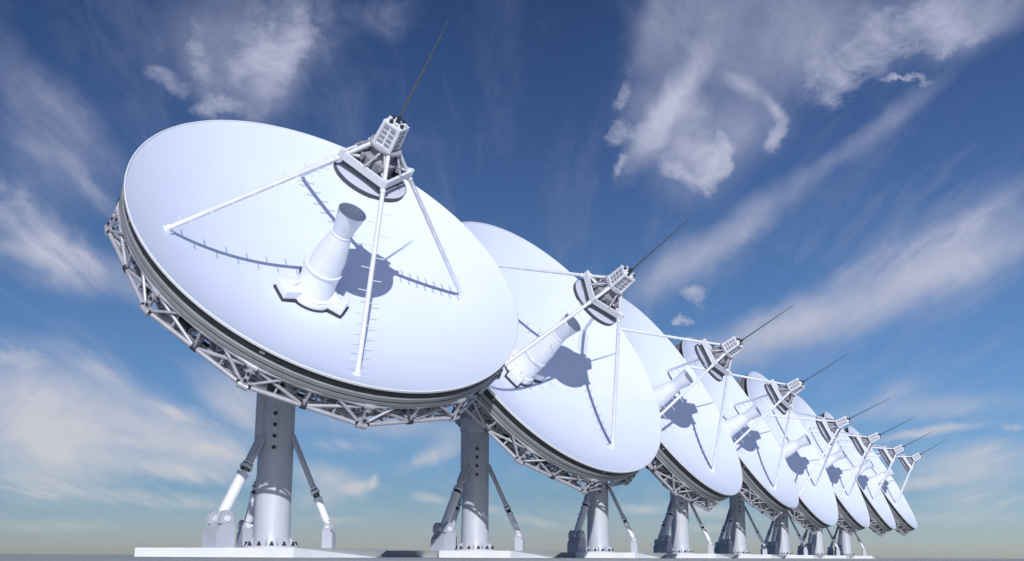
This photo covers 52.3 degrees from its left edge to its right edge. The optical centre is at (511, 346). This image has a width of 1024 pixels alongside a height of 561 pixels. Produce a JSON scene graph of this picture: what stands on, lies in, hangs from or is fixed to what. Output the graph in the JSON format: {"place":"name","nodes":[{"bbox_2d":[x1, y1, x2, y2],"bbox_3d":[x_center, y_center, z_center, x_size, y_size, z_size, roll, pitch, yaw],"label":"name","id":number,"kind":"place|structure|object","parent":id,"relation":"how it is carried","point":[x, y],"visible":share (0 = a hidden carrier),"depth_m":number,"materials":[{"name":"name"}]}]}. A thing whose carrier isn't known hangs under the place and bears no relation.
{"place":"outdoors","nodes":[
{"label":"outdoors","id":0,"kind":"place"},
{"bbox_2d":[0,554,1023,560],"bbox_3d":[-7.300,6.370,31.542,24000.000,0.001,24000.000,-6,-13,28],"label":"ground","id":1,"kind":"structure","parent":0,"point":[67,557],"depth_m":21.80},
{"bbox_2d":[104,22,518,557],"bbox_3d":[-5.577,-0.858,30.490,11.286,13.774,10.512,-1,-11,5],"label":"dish antenna","id":2,"kind":"object","parent":1,"relation":"on","point":[283,267],"visible":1,"depth_m":30.58,"materials":[{"name":"paint"}]},
{"bbox_2d":[381,218,689,557],"bbox_3d":[0.481,1.373,40.964,11.478,13.584,10.766,1,-11,-2],"label":"dish antenna","id":3,"kind":"object","parent":1,"relation":"on","point":[571,390],"visible":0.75,"depth_m":41.57,"materials":[{"name":"paint"}]},
{"bbox_2d":[554,298,793,557],"bbox_3d":[6.633,3.699,52.323,11.543,13.558,11.008,3,-12,-11],"label":"dish antenna","id":4,"kind":"object","parent":1,"relation":"on","point":[696,460],"visible":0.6,"depth_m":52.65,"materials":[{"name":"paint"}]},
{"bbox_2d":[653,337,847,557],"bbox_3d":[12.675,5.998,63.586,11.539,13.546,11.062,3,-12,-14],"label":"dish antenna","id":5,"kind":"object","parent":1,"relation":"on","point":[768,482],"visible":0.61,"depth_m":63.74,"materials":[{"name":"paint"}]},
{"bbox_2d":[714,371,887,557],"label":"dish antenna","id":6,"kind":"object","parent":1,"relation":"on","point":[816,508],"visible":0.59,"depth_m":74.90,"materials":[{"name":"paint"}]},
{"bbox_2d":[761,395,914,557],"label":"dish antenna","id":7,"kind":"object","parent":1,"relation":"on","point":[853,515],"visible":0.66,"depth_m":85.51,"materials":[{"name":"paint"}]},
{"bbox_2d":[797,412,934,558],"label":"dish antenna","id":8,"kind":"object","parent":1,"relation":"on","point":[882,520],"visible":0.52,"depth_m":95.74,"materials":[{"name":"paint"}]},
{"bbox_2d":[827,426,946,558],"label":"dish antenna","id":9,"kind":"object","parent":1,"relation":"on","point":[903,516],"visible":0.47,"depth_m":106.66,"materials":[{"name":"paint"}]},
{"bbox_2d":[0,0,1023,558],"label":"sky","id":10,"kind":"structure","parent":0,"point":[857,166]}
]}

